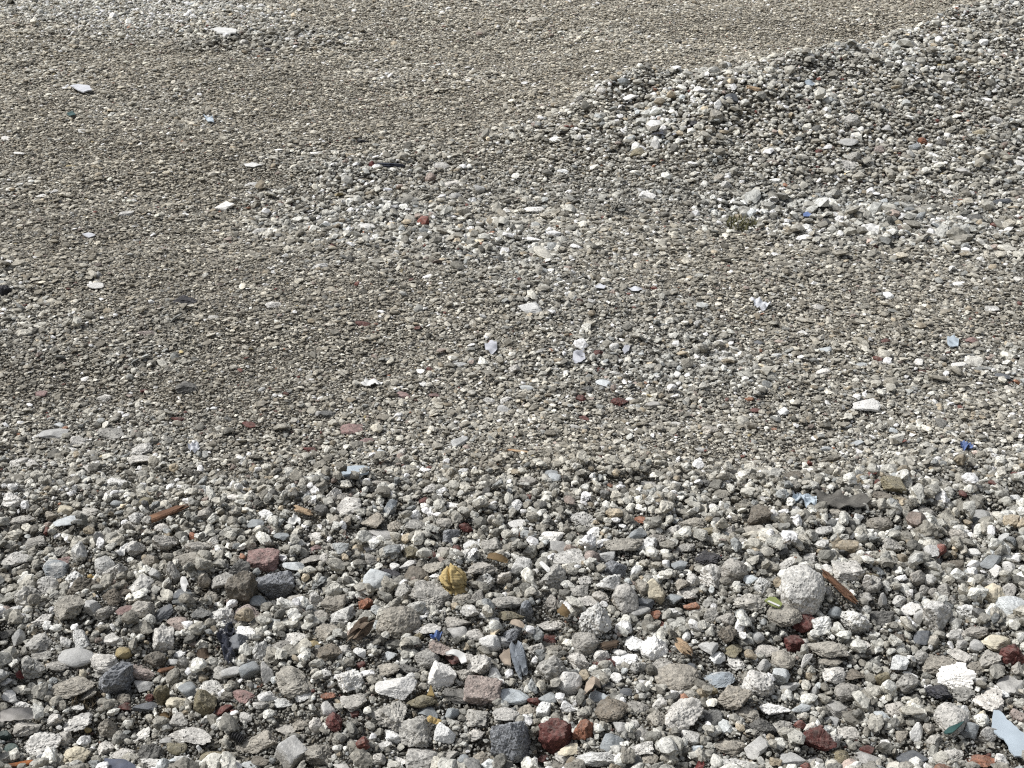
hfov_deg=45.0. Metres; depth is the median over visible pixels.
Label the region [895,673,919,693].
concrete chunk
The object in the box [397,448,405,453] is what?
concrete chunk
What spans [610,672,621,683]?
white stone
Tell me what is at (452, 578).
yellow rag
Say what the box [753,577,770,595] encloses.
mortar lump
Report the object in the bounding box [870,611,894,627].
concrete chunk
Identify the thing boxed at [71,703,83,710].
mortar lump
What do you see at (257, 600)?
stone
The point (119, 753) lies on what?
concrete chunk
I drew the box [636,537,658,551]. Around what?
mortar lump
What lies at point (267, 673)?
stone
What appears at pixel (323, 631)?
concrete chunk
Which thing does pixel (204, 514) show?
concrete chunk
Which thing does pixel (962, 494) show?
brick fragment
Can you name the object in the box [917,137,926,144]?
brick fragment
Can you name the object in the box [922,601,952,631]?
mortar lump
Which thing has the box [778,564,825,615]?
concrete chunk
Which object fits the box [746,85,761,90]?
wood splinter
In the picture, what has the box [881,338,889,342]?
brick fragment
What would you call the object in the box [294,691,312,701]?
white stone
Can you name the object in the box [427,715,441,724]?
yellow film
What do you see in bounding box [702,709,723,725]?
concrete chunk
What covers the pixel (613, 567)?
granite block
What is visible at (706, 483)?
concrete chunk
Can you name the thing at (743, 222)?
moss patch
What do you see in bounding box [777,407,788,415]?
plaster lump
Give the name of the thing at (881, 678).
stone
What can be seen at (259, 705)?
concrete chunk
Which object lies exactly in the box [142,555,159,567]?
concrete chunk
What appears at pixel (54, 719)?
concrete chunk
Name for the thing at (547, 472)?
stone
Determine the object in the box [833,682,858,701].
concrete chunk
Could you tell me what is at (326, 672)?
mortar lump
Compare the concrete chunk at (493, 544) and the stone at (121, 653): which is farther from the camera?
the concrete chunk at (493, 544)
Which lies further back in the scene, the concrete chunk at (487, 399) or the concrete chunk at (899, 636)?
the concrete chunk at (487, 399)
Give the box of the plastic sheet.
[991,710,1023,757]
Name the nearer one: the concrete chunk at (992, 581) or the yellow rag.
the yellow rag
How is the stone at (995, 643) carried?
on the ground
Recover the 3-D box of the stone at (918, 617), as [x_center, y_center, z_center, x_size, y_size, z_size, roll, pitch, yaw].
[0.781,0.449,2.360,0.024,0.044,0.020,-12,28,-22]
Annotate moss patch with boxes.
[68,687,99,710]
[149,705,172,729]
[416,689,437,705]
[726,212,758,231]
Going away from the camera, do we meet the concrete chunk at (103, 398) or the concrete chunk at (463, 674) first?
the concrete chunk at (463, 674)
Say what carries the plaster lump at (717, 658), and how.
on the ground
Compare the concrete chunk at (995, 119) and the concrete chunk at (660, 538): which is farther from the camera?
the concrete chunk at (995, 119)
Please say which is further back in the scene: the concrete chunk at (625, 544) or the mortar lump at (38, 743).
the concrete chunk at (625, 544)
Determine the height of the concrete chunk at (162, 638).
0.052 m
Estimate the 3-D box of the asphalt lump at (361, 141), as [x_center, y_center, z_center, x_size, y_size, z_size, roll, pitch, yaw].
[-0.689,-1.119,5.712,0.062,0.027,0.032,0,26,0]
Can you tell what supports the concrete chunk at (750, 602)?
on the ground
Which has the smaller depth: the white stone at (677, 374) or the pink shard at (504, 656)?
the pink shard at (504, 656)
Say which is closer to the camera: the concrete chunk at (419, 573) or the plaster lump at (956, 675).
the plaster lump at (956, 675)
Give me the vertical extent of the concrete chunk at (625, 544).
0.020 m
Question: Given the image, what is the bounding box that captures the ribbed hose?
[231,731,244,743]
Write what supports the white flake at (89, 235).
on the ground
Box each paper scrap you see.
[204,115,213,122]
[595,283,605,288]
[629,286,641,290]
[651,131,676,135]
[805,80,814,85]
[861,223,879,230]
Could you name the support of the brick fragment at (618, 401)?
on the ground
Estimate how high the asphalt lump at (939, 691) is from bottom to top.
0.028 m
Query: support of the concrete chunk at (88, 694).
on the ground
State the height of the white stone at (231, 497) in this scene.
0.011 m
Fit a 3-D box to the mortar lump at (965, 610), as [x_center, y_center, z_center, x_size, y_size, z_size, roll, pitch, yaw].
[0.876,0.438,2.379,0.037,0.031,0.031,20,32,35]
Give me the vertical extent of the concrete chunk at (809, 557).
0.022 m
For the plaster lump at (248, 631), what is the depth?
2.32 m
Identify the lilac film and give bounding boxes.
[485,340,496,353]
[573,348,584,363]
[622,344,629,353]
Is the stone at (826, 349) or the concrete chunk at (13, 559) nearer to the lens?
the concrete chunk at (13, 559)
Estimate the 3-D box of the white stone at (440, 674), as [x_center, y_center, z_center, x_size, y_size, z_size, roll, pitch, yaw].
[-0.127,0.522,2.211,0.057,0.048,0.044,0,26,0]
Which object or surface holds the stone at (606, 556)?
on the ground
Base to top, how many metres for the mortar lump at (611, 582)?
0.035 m
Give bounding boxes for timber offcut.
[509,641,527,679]
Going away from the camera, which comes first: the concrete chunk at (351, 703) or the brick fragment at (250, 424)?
the concrete chunk at (351, 703)
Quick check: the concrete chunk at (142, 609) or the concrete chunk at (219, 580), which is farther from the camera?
the concrete chunk at (219, 580)
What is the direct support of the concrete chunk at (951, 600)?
on the ground
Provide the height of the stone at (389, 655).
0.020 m
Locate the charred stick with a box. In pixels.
[369,161,405,166]
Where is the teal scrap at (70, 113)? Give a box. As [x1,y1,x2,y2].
[66,111,75,115]
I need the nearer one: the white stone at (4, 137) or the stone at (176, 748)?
the stone at (176, 748)
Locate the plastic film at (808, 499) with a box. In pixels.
[792,493,816,507]
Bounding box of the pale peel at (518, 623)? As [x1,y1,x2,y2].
[509,619,524,627]
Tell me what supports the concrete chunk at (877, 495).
on the ground
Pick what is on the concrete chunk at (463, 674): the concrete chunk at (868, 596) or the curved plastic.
the curved plastic
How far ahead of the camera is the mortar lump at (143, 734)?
2.16 m
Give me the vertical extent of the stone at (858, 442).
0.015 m
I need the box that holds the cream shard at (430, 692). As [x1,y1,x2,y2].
[427,685,433,695]
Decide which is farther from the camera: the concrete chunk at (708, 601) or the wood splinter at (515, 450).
the wood splinter at (515, 450)
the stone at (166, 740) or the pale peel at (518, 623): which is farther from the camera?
the pale peel at (518, 623)
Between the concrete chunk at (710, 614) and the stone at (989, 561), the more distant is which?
the stone at (989, 561)
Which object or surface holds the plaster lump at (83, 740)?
on the ground
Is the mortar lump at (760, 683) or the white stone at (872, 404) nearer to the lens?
the mortar lump at (760, 683)
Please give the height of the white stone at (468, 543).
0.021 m
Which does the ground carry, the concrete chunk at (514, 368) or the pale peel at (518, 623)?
the concrete chunk at (514, 368)
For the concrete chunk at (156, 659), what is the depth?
2.28 m
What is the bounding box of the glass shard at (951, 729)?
[944,721,963,734]
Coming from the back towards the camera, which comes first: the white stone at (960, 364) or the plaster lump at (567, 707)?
the white stone at (960, 364)
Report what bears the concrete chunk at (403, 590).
on the ground
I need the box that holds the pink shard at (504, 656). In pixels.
[499,649,510,666]
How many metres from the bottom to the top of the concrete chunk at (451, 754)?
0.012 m
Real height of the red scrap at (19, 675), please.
0.014 m
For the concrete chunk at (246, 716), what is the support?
on the ground
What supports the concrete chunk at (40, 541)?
on the ground
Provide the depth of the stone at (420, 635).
2.28 m
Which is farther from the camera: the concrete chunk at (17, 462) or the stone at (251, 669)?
the concrete chunk at (17, 462)
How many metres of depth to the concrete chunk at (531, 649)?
2.29 m
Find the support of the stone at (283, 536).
on the ground
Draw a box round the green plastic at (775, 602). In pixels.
[765,596,781,608]
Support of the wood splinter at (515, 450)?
on the ground
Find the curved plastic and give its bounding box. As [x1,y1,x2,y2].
[445,649,466,663]
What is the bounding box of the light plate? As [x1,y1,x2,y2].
[342,465,368,476]
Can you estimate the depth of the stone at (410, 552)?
2.55 m
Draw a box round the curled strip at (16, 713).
[0,707,33,721]
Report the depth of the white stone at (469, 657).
2.26 m
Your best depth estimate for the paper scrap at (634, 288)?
3.95 m
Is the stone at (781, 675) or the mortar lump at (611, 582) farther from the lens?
the mortar lump at (611, 582)
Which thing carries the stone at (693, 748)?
on the ground
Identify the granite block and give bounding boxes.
[98,661,134,695]
[255,570,294,598]
[442,529,460,543]
[490,721,530,763]
[502,627,521,644]
[520,600,533,620]
[603,560,626,578]
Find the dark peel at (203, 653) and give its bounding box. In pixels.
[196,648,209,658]
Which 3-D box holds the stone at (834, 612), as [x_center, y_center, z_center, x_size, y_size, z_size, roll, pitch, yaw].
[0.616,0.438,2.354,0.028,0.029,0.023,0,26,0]
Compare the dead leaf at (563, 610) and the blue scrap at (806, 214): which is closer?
the dead leaf at (563, 610)
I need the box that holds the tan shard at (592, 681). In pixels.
[584,676,600,694]
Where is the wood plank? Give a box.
[821,568,858,603]
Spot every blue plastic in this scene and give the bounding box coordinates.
[430,630,443,640]
[960,440,972,450]
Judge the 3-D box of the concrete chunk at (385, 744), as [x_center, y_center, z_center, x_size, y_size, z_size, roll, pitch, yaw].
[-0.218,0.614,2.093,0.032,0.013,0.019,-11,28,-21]
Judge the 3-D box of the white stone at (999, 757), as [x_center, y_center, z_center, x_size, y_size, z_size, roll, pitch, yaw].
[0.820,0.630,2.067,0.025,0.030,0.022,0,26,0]
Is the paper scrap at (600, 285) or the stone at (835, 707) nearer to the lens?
the stone at (835, 707)
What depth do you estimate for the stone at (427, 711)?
2.15 m
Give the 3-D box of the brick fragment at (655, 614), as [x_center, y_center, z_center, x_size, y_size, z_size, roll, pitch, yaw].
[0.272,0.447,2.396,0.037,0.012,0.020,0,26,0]
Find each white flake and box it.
[82,232,95,237]
[115,543,127,555]
[180,576,188,591]
[244,162,261,166]
[286,513,300,524]
[361,378,382,385]
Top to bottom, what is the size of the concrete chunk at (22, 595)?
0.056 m
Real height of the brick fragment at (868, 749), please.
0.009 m
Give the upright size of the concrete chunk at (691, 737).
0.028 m
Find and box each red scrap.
[15,670,23,679]
[695,761,704,767]
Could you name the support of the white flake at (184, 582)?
on the ground
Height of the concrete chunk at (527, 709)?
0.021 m
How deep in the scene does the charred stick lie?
5.33 m
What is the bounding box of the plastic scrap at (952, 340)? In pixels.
[947,335,958,346]
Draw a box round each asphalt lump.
[0,285,11,296]
[172,295,197,304]
[357,140,368,144]
[380,568,400,576]
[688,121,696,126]
[692,549,722,563]
[924,684,952,700]
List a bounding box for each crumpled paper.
[187,441,199,453]
[750,297,770,310]
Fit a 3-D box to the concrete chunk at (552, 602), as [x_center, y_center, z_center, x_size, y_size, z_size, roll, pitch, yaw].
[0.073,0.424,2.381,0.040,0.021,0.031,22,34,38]
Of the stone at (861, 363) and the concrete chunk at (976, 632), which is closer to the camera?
the concrete chunk at (976, 632)
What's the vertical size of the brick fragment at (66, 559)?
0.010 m
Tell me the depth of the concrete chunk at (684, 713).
2.12 m
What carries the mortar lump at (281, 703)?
on the ground
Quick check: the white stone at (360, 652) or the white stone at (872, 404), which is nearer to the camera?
the white stone at (360, 652)
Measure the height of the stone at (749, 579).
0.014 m
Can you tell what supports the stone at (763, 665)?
on the ground
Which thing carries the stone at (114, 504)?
on the ground
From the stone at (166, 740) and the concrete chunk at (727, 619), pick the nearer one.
the stone at (166, 740)
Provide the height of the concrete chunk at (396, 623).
0.074 m
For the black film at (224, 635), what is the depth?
2.30 m
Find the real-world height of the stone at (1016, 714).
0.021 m
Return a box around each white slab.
[70,84,91,92]
[210,27,235,33]
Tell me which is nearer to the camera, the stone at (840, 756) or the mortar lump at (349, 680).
the stone at (840, 756)
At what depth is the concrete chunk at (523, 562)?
2.48 m
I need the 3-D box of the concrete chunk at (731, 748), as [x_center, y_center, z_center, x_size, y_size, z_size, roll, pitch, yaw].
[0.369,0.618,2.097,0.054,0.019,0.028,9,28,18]
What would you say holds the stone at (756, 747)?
on the ground
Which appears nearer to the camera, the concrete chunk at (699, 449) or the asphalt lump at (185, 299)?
the concrete chunk at (699, 449)
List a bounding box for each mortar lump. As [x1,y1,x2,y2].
[1,492,24,507]
[23,731,61,757]
[30,614,52,626]
[62,712,92,731]
[65,570,82,581]
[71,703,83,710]
[132,727,149,744]
[140,758,168,767]
[174,756,190,760]
[206,606,236,625]
[252,641,271,660]
[274,698,293,707]
[308,532,321,540]
[309,591,322,606]
[315,668,333,678]
[334,669,363,692]
[476,573,494,589]
[576,752,615,766]
[577,602,611,636]
[595,574,620,590]
[628,741,653,754]
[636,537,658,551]
[698,564,720,589]
[723,758,747,767]
[727,656,746,670]
[741,669,774,697]
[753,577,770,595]
[811,616,831,635]
[839,610,869,633]
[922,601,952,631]
[956,604,973,616]
[972,687,1003,711]
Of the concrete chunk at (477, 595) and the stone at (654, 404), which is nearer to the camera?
the concrete chunk at (477, 595)
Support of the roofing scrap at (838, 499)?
on the ground
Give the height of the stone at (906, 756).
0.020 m
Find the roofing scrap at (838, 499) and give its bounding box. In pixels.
[814,489,870,508]
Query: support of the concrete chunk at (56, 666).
on the ground
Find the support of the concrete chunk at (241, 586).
on the ground
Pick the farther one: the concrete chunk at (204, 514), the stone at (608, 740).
the concrete chunk at (204, 514)
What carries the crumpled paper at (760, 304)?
on the fine gravel at (422, 232)
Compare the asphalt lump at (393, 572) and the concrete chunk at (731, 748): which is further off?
the asphalt lump at (393, 572)
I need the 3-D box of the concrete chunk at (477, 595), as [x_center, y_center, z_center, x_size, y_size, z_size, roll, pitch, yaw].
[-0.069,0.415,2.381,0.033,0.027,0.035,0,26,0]
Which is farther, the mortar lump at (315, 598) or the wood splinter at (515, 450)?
the wood splinter at (515, 450)
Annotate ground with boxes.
[0,0,1023,767]
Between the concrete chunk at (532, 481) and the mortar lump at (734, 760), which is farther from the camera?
the concrete chunk at (532, 481)
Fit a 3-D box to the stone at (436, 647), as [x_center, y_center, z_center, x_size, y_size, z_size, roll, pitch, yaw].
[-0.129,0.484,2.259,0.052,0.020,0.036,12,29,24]
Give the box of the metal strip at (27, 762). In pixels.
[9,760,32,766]
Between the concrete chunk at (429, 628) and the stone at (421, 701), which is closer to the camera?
the stone at (421, 701)
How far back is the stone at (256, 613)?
2.40 m
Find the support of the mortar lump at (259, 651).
on the ground
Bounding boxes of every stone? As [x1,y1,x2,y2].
[0,730,11,740]
[1,136,11,141]
[1,690,17,703]
[3,743,18,751]
[12,629,25,645]
[34,428,68,438]
[42,559,68,579]
[53,422,64,427]
[53,515,75,526]
[58,505,72,515]
[58,647,93,667]
[63,746,90,762]
[79,669,86,677]
[81,376,88,381]
[83,599,101,614]
[84,727,91,733]
[87,282,103,287]
[93,532,103,543]
[106,477,130,487]
[110,500,122,508]
[115,647,131,659]
[132,702,157,711]
[133,663,154,680]
[134,680,155,692]
[137,331,153,335]
[139,497,153,504]
[148,567,162,579]
[153,685,169,707]
[156,604,172,621]
[159,737,173,743]
[165,697,184,709]
[166,617,187,630]
[167,743,186,755]
[168,659,176,665]
[173,588,190,598]
[178,681,196,697]
[193,689,216,717]
[199,751,221,760]
[214,201,233,211]
[221,666,239,677]
[226,494,236,500]
[229,633,247,654]
[235,604,259,622]
[239,661,260,679]
[241,761,261,767]
[246,519,263,528]
[249,595,265,606]
[257,691,277,701]
[261,661,274,683]
[273,533,289,540]
[274,735,307,767]
[282,562,303,570]
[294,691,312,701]
[310,640,320,648]
[314,263,327,269]
[314,411,321,416]
[320,701,335,716]
[333,763,348,767]
[353,647,365,657]
[357,223,375,228]
[363,569,390,592]
[368,529,390,540]
[375,677,416,699]
[382,499,396,517]
[383,651,396,660]
[390,563,399,569]
[393,756,404,764]
[400,560,415,568]
[403,546,417,559]
[406,695,437,707]
[414,632,424,639]
[417,706,437,718]
[425,172,435,183]
[426,660,456,690]
[429,639,451,655]
[433,722,455,743]
[445,708,459,719]
[446,502,457,507]
[447,626,466,638]
[450,193,460,198]
[451,436,467,448]
[454,362,466,366]
[457,754,468,762]
[463,540,480,548]
[463,675,502,706]
[465,653,472,662]
[473,185,484,194]
[479,635,500,651]
[488,667,501,678]
[496,611,524,620]
[497,405,510,413]
[498,636,508,646]
[500,688,530,704]
[508,519,526,528]
[518,302,541,312]
[519,385,534,390]
[524,207,544,213]
[536,701,550,719]
[538,692,555,702]
[540,531,563,545]
[545,470,557,474]
[548,473,560,481]
[548,541,565,552]
[549,136,560,142]
[557,169,567,173]
[558,671,581,694]
[558,743,577,755]
[584,550,599,561]
[589,690,606,701]
[595,379,610,386]
[599,551,615,561]
[599,733,623,751]
[609,343,618,349]
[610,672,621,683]
[612,722,626,732]
[613,649,626,655]
[620,94,638,100]
[620,688,632,695]
[627,606,650,616]
[628,528,646,538]
[630,148,643,158]
[630,565,640,575]
[638,191,655,198]
[638,597,653,608]
[645,401,660,409]
[647,578,665,604]
[649,137,659,149]
[666,594,682,604]
[671,560,687,569]
[674,371,680,378]
[675,638,692,655]
[691,745,702,750]
[698,642,718,654]
[702,527,712,535]
[703,672,734,687]
[709,503,719,510]
[714,100,721,109]
[723,93,737,103]
[723,644,742,657]
[743,575,757,584]
[744,736,767,759]
[752,632,764,643]
[754,340,764,344]
[756,659,770,672]
[766,160,780,165]
[770,178,780,182]
[771,353,781,357]
[772,668,789,685]
[778,682,798,690]
[779,752,805,767]
[791,703,810,712]
[800,654,812,668]
[806,757,823,762]
[810,686,818,695]
[815,368,829,374]
[819,347,831,351]
[820,446,832,451]
[822,564,833,573]
[825,699,849,717]
[825,716,838,726]
[828,606,841,619]
[830,749,849,763]
[834,138,858,145]
[850,440,864,446]
[853,398,880,411]
[853,513,863,521]
[854,751,880,763]
[856,362,868,365]
[870,145,884,153]
[873,138,883,143]
[873,711,890,719]
[874,672,890,685]
[878,593,886,606]
[880,125,891,132]
[880,476,905,494]
[882,292,893,298]
[889,427,898,433]
[890,654,909,669]
[896,750,927,762]
[899,602,921,615]
[908,143,920,150]
[909,722,922,741]
[913,609,922,624]
[913,630,930,645]
[914,358,922,365]
[951,362,966,366]
[953,282,963,286]
[954,167,973,175]
[956,640,967,649]
[961,705,971,717]
[964,721,978,739]
[967,548,981,556]
[969,639,984,651]
[972,129,988,135]
[973,510,989,517]
[980,554,1000,568]
[981,634,1009,651]
[983,583,1004,603]
[988,564,1001,578]
[993,198,1012,203]
[995,373,1010,378]
[995,596,1023,613]
[995,753,1009,764]
[996,675,1023,695]
[998,533,1008,541]
[1002,561,1014,573]
[1009,708,1023,721]
[1010,495,1020,500]
[1013,160,1023,169]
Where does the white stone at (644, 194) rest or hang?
on the ground
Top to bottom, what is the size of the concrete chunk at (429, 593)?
0.050 m
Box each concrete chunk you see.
[0,552,28,566]
[0,629,16,638]
[9,458,28,467]
[10,515,34,524]
[13,722,39,736]
[14,585,41,609]
[21,655,46,679]
[23,536,46,547]
[25,632,53,652]
[26,460,39,467]
[31,649,52,659]
[37,576,58,594]
[45,511,58,520]
[45,661,68,670]
[47,713,62,726]
[50,676,95,698]
[53,595,84,619]
[54,546,68,556]
[59,730,71,748]
[60,636,71,648]
[67,577,99,597]
[70,435,85,444]
[71,541,87,564]
[72,629,89,647]
[74,688,96,702]
[80,507,99,517]
[83,465,93,472]
[90,653,118,672]
[91,605,117,619]
[92,672,103,678]
[94,556,115,575]
[96,428,123,440]
[97,394,111,401]
[97,741,113,755]
[98,718,118,738]
[101,588,122,605]
[102,563,127,581]
[103,633,123,646]
[109,748,135,758]
[116,693,130,702]
[117,211,133,217]
[117,521,137,531]
[119,589,131,597]
[124,540,145,555]
[128,455,149,463]
[128,512,145,524]
[129,443,152,454]
[129,574,153,592]
[131,600,154,618]
[137,743,166,759]
[141,516,151,523]
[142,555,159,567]
[143,651,165,667]
[151,535,179,551]
[152,625,174,652]
[154,523,168,531]
[166,561,180,584]
[168,727,211,744]
[169,712,189,726]
[173,552,196,565]
[173,731,185,742]
[175,381,197,393]
[176,657,188,668]
[184,541,211,552]
[191,608,213,618]
[197,507,212,521]
[198,573,210,588]
[202,680,223,693]
[204,591,219,603]
[206,535,218,547]
[207,315,218,319]
[211,572,232,588]
[213,667,225,679]
[225,570,259,606]
[229,559,249,574]
[233,730,277,753]
[239,39,248,45]
[239,712,251,721]
[250,756,269,765]
[252,228,265,233]
[252,702,266,708]
[264,301,281,307]
[272,640,289,647]
[275,665,312,698]
[276,724,296,734]
[285,632,306,641]
[286,594,305,600]
[293,719,308,729]
[300,555,319,563]
[302,744,333,765]
[309,717,321,734]
[310,623,336,641]
[313,643,341,663]
[314,504,329,516]
[314,610,329,618]
[319,553,329,562]
[320,410,337,418]
[320,594,346,611]
[325,487,341,502]
[329,514,341,524]
[329,605,356,624]
[335,493,348,501]
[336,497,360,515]
[339,645,350,654]
[340,695,356,703]
[342,693,366,711]
[343,515,350,528]
[360,512,383,527]
[364,553,377,565]
[370,700,406,731]
[372,480,389,486]
[372,753,385,764]
[375,663,399,675]
[376,606,420,640]
[378,741,391,751]
[387,521,402,531]
[395,583,412,603]
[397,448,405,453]
[398,715,431,747]
[399,664,419,674]
[404,565,429,580]
[405,519,424,530]
[405,747,436,767]
[409,580,449,610]
[413,623,440,633]
[413,648,439,669]
[422,484,435,492]
[422,562,441,573]
[432,162,449,171]
[436,518,451,528]
[437,547,448,552]
[442,688,467,703]
[443,617,469,627]
[444,180,458,188]
[445,750,458,758]
[452,594,471,602]
[457,669,475,682]
[460,605,478,616]
[463,548,470,562]
[463,709,487,727]
[466,561,497,573]
[466,629,483,641]
[467,655,491,675]
[469,729,484,741]
[470,589,484,607]
[472,751,488,763]
[480,537,502,551]
[483,397,495,405]
[487,515,494,525]
[491,596,521,608]
[492,707,518,720]
[494,571,511,584]
[500,397,511,403]
[508,364,519,373]
[511,556,531,578]
[517,704,535,714]
[518,475,536,487]
[528,643,544,655]
[536,655,567,683]
[537,620,565,630]
[539,424,549,428]
[539,564,566,589]
[541,595,559,610]
[544,643,559,652]
[553,548,585,563]
[555,752,573,763]
[565,652,588,669]
[570,424,580,430]
[570,511,593,526]
[570,584,588,596]
[572,632,598,657]
[578,576,592,584]
[578,596,599,605]
[581,386,593,393]
[592,590,608,601]
[593,650,609,661]
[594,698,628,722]
[596,87,606,96]
[603,538,643,550]
[612,583,638,613]
[626,701,648,715]
[626,719,640,728]
[630,662,646,674]
[635,579,648,596]
[635,727,648,738]
[640,481,655,486]
[641,753,658,764]
[646,710,664,726]
[650,534,665,543]
[652,697,666,711]
[653,658,672,668]
[654,663,700,690]
[665,697,703,733]
[666,525,681,535]
[675,544,694,552]
[675,579,689,589]
[677,590,697,598]
[679,517,704,528]
[680,729,699,746]
[683,587,698,593]
[686,573,699,586]
[694,447,704,451]
[701,426,717,433]
[701,479,710,487]
[702,597,716,607]
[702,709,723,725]
[703,607,718,621]
[704,124,713,131]
[709,108,723,122]
[713,174,724,180]
[714,740,745,755]
[716,613,734,625]
[716,685,751,709]
[717,625,736,642]
[720,558,747,580]
[721,181,732,188]
[726,525,734,532]
[733,593,766,611]
[735,706,759,722]
[743,525,763,531]
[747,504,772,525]
[748,717,776,737]
[754,643,778,657]
[767,604,801,626]
[771,650,794,668]
[773,720,792,730]
[774,57,785,63]
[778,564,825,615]
[779,556,794,569]
[784,471,803,479]
[788,480,800,492]
[802,552,815,562]
[803,722,816,731]
[807,641,849,657]
[812,304,825,310]
[814,526,832,534]
[819,658,842,665]
[822,666,845,683]
[824,587,832,596]
[829,508,849,518]
[831,734,842,750]
[832,160,856,171]
[832,560,864,582]
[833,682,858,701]
[836,726,859,740]
[839,114,859,125]
[845,669,864,679]
[847,152,860,161]
[855,545,864,552]
[859,592,872,601]
[862,574,872,589]
[864,575,881,593]
[865,517,892,530]
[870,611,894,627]
[872,491,891,499]
[881,538,903,551]
[884,701,905,716]
[885,634,903,644]
[892,595,906,606]
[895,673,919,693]
[895,731,907,742]
[909,570,924,586]
[913,650,927,663]
[918,506,935,516]
[919,585,929,595]
[920,654,956,674]
[922,723,935,733]
[924,574,936,586]
[926,734,942,748]
[927,588,937,597]
[928,634,939,650]
[933,702,969,737]
[934,139,946,145]
[937,583,949,596]
[941,560,963,570]
[944,749,963,759]
[946,528,970,539]
[946,629,963,640]
[948,595,958,604]
[948,648,972,663]
[952,686,974,701]
[962,626,987,638]
[967,661,984,675]
[973,678,986,683]
[977,727,996,743]
[979,649,1002,668]
[984,306,998,311]
[986,579,998,584]
[989,116,1002,123]
[1002,583,1016,595]
[1011,662,1023,676]
[1014,276,1023,282]
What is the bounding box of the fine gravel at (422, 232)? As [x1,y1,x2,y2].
[0,176,1023,471]
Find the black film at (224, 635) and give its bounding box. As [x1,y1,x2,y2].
[216,621,234,664]
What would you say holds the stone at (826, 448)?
on the ground
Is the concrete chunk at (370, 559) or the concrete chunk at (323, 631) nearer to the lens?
the concrete chunk at (323, 631)
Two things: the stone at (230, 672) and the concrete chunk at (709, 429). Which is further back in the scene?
the concrete chunk at (709, 429)
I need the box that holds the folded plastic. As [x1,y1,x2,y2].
[104,758,135,767]
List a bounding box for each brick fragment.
[35,391,46,396]
[57,556,70,562]
[115,605,131,614]
[118,702,130,710]
[145,694,153,701]
[171,417,184,420]
[189,532,194,539]
[214,704,232,716]
[233,690,254,702]
[242,421,257,427]
[246,548,279,572]
[302,447,316,451]
[310,545,321,553]
[319,692,335,698]
[325,712,342,732]
[340,423,362,434]
[350,711,358,717]
[355,321,369,325]
[356,661,365,669]
[358,598,372,609]
[360,438,374,441]
[397,391,410,398]
[419,497,427,502]
[429,393,439,396]
[445,655,459,663]
[453,545,461,550]
[459,523,472,532]
[527,697,540,705]
[538,718,572,755]
[538,754,550,762]
[543,634,557,643]
[572,719,593,739]
[576,395,585,402]
[577,415,589,420]
[593,350,602,354]
[593,658,614,665]
[609,398,627,405]
[634,516,644,523]
[644,610,660,618]
[749,408,759,412]
[783,634,804,653]
[792,614,814,632]
[803,727,836,750]
[859,745,874,753]
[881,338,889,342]
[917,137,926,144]
[958,490,966,497]
[962,337,977,343]
[963,754,994,766]
[999,643,1023,667]
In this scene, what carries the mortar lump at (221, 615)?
on the ground
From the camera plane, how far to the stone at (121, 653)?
2.28 m
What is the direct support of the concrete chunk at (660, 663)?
on the ground
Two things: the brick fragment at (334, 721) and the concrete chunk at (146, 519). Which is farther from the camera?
the concrete chunk at (146, 519)
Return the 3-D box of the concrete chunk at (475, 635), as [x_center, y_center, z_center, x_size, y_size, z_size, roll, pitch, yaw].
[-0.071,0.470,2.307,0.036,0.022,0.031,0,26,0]
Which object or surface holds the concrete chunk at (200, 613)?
on the ground
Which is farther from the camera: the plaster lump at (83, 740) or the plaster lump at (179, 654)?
the plaster lump at (179, 654)
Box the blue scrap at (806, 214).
[803,212,810,216]
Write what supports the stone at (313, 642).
on the ground
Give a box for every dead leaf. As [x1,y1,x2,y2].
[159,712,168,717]
[486,552,507,562]
[557,603,569,616]
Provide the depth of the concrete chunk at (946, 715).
2.11 m
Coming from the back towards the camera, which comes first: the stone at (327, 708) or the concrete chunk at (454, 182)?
the concrete chunk at (454, 182)
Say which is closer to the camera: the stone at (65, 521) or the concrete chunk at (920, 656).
the concrete chunk at (920, 656)
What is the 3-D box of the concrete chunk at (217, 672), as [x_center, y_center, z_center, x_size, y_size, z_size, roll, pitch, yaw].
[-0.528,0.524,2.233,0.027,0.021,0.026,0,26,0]
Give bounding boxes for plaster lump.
[13,701,30,706]
[76,735,90,745]
[173,650,186,658]
[234,626,255,640]
[258,509,272,521]
[384,729,400,744]
[416,369,424,374]
[420,615,426,620]
[429,573,438,577]
[468,197,476,201]
[526,237,540,241]
[560,700,575,713]
[586,527,599,536]
[611,656,624,665]
[621,653,637,664]
[624,636,642,650]
[640,635,668,661]
[709,651,725,663]
[759,702,790,714]
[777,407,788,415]
[936,662,976,690]
[939,189,951,193]
[978,39,988,45]
[999,689,1010,698]
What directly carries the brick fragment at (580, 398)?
on the ground
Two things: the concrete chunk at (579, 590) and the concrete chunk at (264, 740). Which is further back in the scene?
the concrete chunk at (579, 590)
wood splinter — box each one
[149,504,188,522]
[157,666,174,672]
[294,505,312,514]
[345,617,374,642]
[508,449,527,452]
[599,640,619,650]
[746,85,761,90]
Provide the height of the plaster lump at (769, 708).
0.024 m
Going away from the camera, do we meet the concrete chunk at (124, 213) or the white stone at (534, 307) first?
the white stone at (534, 307)
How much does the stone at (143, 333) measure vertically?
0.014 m
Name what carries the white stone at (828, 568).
on the ground
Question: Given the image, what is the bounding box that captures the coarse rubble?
[0,441,1023,767]
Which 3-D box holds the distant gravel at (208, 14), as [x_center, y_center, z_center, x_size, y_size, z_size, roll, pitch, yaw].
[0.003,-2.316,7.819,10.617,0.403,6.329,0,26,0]
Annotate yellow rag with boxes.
[439,563,468,596]
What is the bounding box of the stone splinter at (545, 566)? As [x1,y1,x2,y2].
[539,561,549,571]
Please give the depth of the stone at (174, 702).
2.20 m
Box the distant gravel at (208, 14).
[0,0,1023,195]

